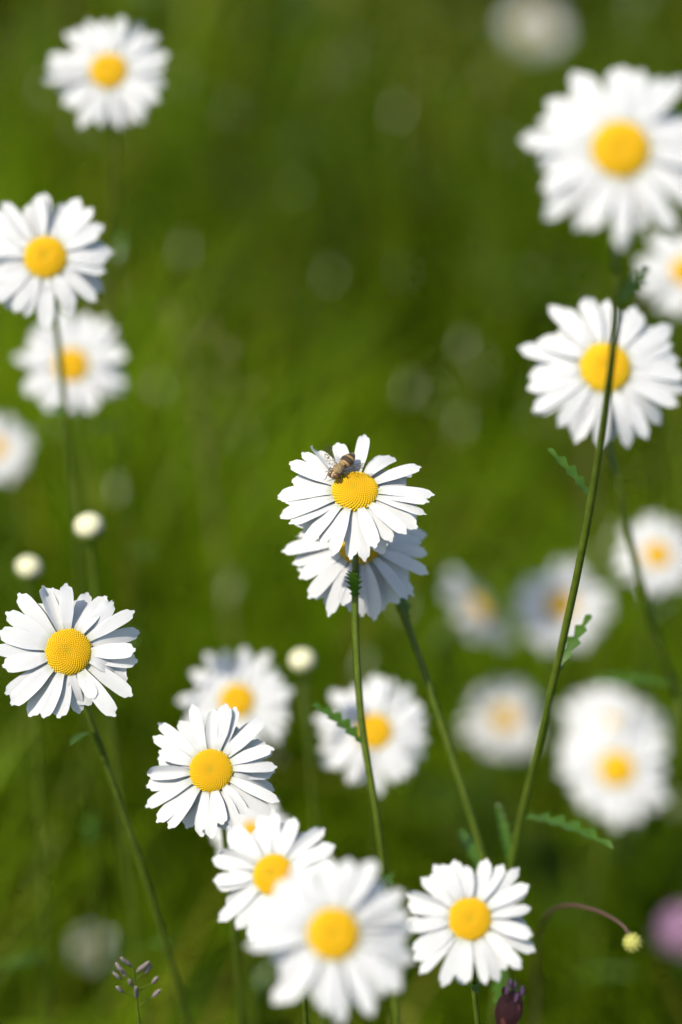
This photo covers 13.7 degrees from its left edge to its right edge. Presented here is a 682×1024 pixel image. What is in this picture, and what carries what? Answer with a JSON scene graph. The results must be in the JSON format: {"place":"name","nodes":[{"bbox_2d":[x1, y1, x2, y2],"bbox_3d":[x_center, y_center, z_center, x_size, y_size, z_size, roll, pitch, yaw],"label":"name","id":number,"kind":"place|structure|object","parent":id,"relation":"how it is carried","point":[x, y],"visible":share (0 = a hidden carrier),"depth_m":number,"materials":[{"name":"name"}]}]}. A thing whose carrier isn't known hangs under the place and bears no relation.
{"place":"outdoors","nodes":[
{"label":"outdoors","id":0,"kind":"place"},
{"bbox_2d":[0,0,681,1023],"bbox_3d":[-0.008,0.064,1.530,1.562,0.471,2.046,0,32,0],"label":"meadow grass","id":1,"kind":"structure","parent":0,"point":[372,364],"depth_m":1.65,"materials":[{"name":"green plant"}]},
{"bbox_2d":[213,803,288,1023],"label":"daisy flower","id":2,"kind":"object","parent":1,"relation":"on","point":[249,818],"visible":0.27,"depth_m":0.96,"materials":[{"name":"white plant"}]},
{"bbox_2d":[246,856,413,1023],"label":"daisy flower","id":3,"kind":"object","parent":1,"relation":"on","point":[339,932],"visible":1,"depth_m":0.70,"materials":[{"name":"white plant"}]},
{"bbox_3d":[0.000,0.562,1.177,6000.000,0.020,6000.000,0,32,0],"label":"meadow ground","id":4,"kind":"structure","parent":0,"visible":0},
{"bbox_2d":[0,415,32,991],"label":"daisy flower","id":5,"kind":"object","parent":4,"relation":"on","point":[14,442],"visible":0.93,"depth_m":1.20,"materials":[{"name":"white plant"}]},
{"bbox_2d":[0,555,52,1023],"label":"daisy bud","id":6,"kind":"object","parent":4,"relation":"on","point":[28,569],"visible":0.95,"depth_m":1.02,"materials":[{"name":"green plant"}]},
{"bbox_2d":[11,461,53,982],"bbox_3d":[-0.147,0.178,1.367,0.010,0.469,0.023,16,36,24],"label":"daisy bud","id":7,"kind":"object","parent":4,"relation":"on","point":[17,506],"visible":0.35,"depth_m":1.27,"materials":[{"name":"green plant"}]},
{"bbox_2d":[0,193,113,1023],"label":"daisy flower","id":8,"kind":"object","parent":4,"relation":"on","point":[47,257],"visible":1,"depth_m":0.90,"materials":[{"name":"white plant"}]},
{"bbox_2d":[12,309,142,1023],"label":"daisy flower","id":9,"kind":"object","parent":4,"relation":"on","point":[91,356],"visible":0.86,"depth_m":1.05,"materials":[{"name":"white plant"}]},
{"bbox_2d":[0,583,190,1023],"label":"daisy flower","id":10,"kind":"object","parent":4,"relation":"on","point":[57,645],"visible":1,"depth_m":0.82,"materials":[{"name":"white plant"}]},
{"bbox_2d":[70,926,120,1023],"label":"daisy flower","id":11,"kind":"object","parent":4,"relation":"on","point":[88,956],"visible":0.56,"depth_m":1.35,"materials":[{"name":"white plant"}]},
{"bbox_2d":[43,16,173,987],"bbox_3d":[-0.076,0.108,1.237,0.043,0.726,0.153,3,32,5],"label":"daisy flower","id":12,"kind":"object","parent":4,"relation":"on","point":[101,76],"visible":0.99,"depth_m":1.00,"materials":[{"name":"white plant"}]},
{"bbox_2d":[74,513,172,1023],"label":"daisy bud","id":13,"kind":"object","parent":4,"relation":"on","point":[89,528],"visible":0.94,"depth_m":0.98,"materials":[{"name":"green plant"}]},
{"bbox_2d":[113,957,160,1023],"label":"panicle grass","id":14,"kind":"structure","parent":4,"relation":"on","point":[121,970],"depth_m":0.80,"materials":[{"name":"plant"}]},
{"bbox_2d":[144,703,278,1023],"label":"daisy flower","id":15,"kind":"object","parent":4,"relation":"on","point":[213,776],"visible":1,"depth_m":0.83,"materials":[{"name":"white plant"}]},
{"bbox_2d":[177,647,292,1023],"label":"daisy flower","id":16,"kind":"object","parent":4,"relation":"on","point":[246,688],"visible":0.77,"depth_m":1.00,"materials":[{"name":"white plant"}]},
{"bbox_2d":[262,738,284,1023],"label":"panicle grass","id":17,"kind":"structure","parent":4,"relation":"on","point":[279,761],"depth_m":1.16,"materials":[{"name":"green plant"}]},
{"bbox_2d":[212,810,335,1023],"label":"daisy flower","id":18,"kind":"object","parent":4,"relation":"on","point":[264,856],"visible":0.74,"depth_m":0.78,"materials":[{"name":"white plant"}]},
{"bbox_2d":[289,648,334,1023],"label":"daisy bud","id":19,"kind":"object","parent":4,"relation":"on","point":[302,662],"visible":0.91,"depth_m":0.98,"materials":[{"name":"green plant"}]},
{"bbox_2d":[0,0,681,1023],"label":"meadow herb leaves","id":20,"kind":"object","parent":4,"relation":"on","point":[506,274],"visible":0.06,"depth_m":1.86,"materials":[{"name":"green plant"}]},
{"bbox_2d":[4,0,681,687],"bbox_3d":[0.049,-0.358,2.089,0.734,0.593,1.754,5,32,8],"label":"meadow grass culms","id":21,"kind":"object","parent":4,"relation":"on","point":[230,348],"visible":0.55,"depth_m":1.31,"materials":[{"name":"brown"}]},
{"bbox_2d":[277,434,434,1023],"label":"daisy flower","id":22,"kind":"object","parent":4,"relation":"on","point":[359,513],"visible":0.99,"depth_m":0.82,"materials":[{"name":"white plant"}]},
{"bbox_2d":[324,444,366,484],"bbox_3d":[0.002,-0.013,0.820,0.013,0.008,0.011,3,32,6],"label":"bee","id":23,"kind":"object","parent":22,"relation":"on","point":[338,469],"visible":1,"depth_m":0.82,"materials":[{"name":"fur"}]},
{"bbox_2d":[313,675,427,1023],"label":"daisy flower","id":24,"kind":"object","parent":4,"relation":"on","point":[394,726],"visible":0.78,"depth_m":1.00,"materials":[{"name":"white plant"}]},
{"bbox_2d":[282,511,518,1023],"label":"daisy flower","id":25,"kind":"object","parent":4,"relation":"on","point":[384,578],"visible":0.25,"depth_m":0.85,"materials":[{"name":"white plant"}]},
{"bbox_2d":[405,859,534,1023],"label":"daisy flower","id":26,"kind":"object","parent":4,"relation":"on","point":[460,912],"visible":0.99,"depth_m":0.77,"materials":[{"name":"white plant"}]},
{"bbox_2d":[432,566,512,1002],"bbox_3d":[0.060,0.189,1.414,0.039,0.401,0.087,-2,32,-3],"label":"daisy flower","id":27,"kind":"object","parent":4,"relation":"on","point":[478,615],"visible":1,"depth_m":1.30,"materials":[{"name":"white plant"}]},
{"bbox_2d":[453,349,493,401],"bbox_3d":[0.086,-0.028,1.959,0.038,0.192,0.065,-5,32,-8],"label":"daisy flower","id":28,"kind":"object","parent":4,"relation":"on","point":[479,364],"visible":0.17,"depth_m":1.90,"materials":[{"name":"plant"}]},
{"bbox_2d":[461,679,540,830],"bbox_3d":[0.082,0.214,1.449,0.038,0.322,0.074,8,33,12],"label":"daisy flower","id":29,"kind":"object","parent":4,"relation":"on","point":[520,721],"visible":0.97,"depth_m":1.35,"materials":[{"name":"white plant"}]},
{"bbox_2d":[494,979,525,1023],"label":"flower bud","id":30,"kind":"object","parent":4,"relation":"on","point":[508,1008],"visible":1,"depth_m":0.80,"materials":[{"name":"plant"}]},
{"bbox_2d":[504,0,565,104],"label":"daisy flower","id":31,"kind":"object","parent":4,"relation":"on","point":[555,32],"visible":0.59,"depth_m":2.20,"materials":[{"name":"white plant"}]},
{"bbox_2d":[514,560,611,944],"bbox_3d":[0.100,0.181,1.430,0.045,0.398,0.104,-1,32,-2],"label":"daisy flower","id":32,"kind":"object","parent":4,"relation":"on","point":[540,612],"visible":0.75,"depth_m":1.30,"materials":[{"name":"white plant"}]},
{"bbox_2d":[488,67,681,1023],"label":"daisy flower","id":33,"kind":"object","parent":4,"relation":"on","point":[612,157],"visible":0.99,"depth_m":0.68,"materials":[{"name":"white plant"}]},
{"bbox_2d":[533,904,642,1023],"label":"bud","id":34,"kind":"object","parent":4,"relation":"on","point":[633,942],"visible":1,"depth_m":0.88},
{"bbox_2d":[519,297,681,743],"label":"daisy flower","id":35,"kind":"object","parent":4,"relation":"on","point":[568,372],"visible":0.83,"depth_m":0.91,"materials":[{"name":"white plant"}]},
{"bbox_2d":[547,682,666,1009],"bbox_3d":[0.102,0.239,1.338,0.048,0.396,0.093,-17,36,-25],"label":"daisy flower","id":36,"kind":"object","parent":4,"relation":"on","point":[613,707],"visible":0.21,"depth_m":1.22,"materials":[{"name":"white plant"}]},
{"bbox_2d":[558,713,668,1023],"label":"daisy flower","id":37,"kind":"object","parent":4,"relation":"on","point":[616,772],"visible":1,"depth_m":1.16,"materials":[{"name":"white plant"}]},
{"bbox_2d":[598,512,681,965],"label":"daisy flower","id":38,"kind":"object","parent":4,"relation":"on","point":[659,553],"visible":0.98,"depth_m":1.15,"materials":[{"name":"white plant"}]},
{"bbox_2d":[605,232,681,942],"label":"daisy flower","id":39,"kind":"object","parent":4,"relation":"on","point":[663,283],"visible":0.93,"depth_m":1.10,"materials":[{"name":"white plant"}]},
{"bbox_2d":[649,902,681,1023],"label":"clover flower","id":40,"kind":"object","parent":4,"relation":"on","point":[669,923],"visible":0.94,"depth_m":1.30,"materials":[{"name":"pink plant"}]}
]}

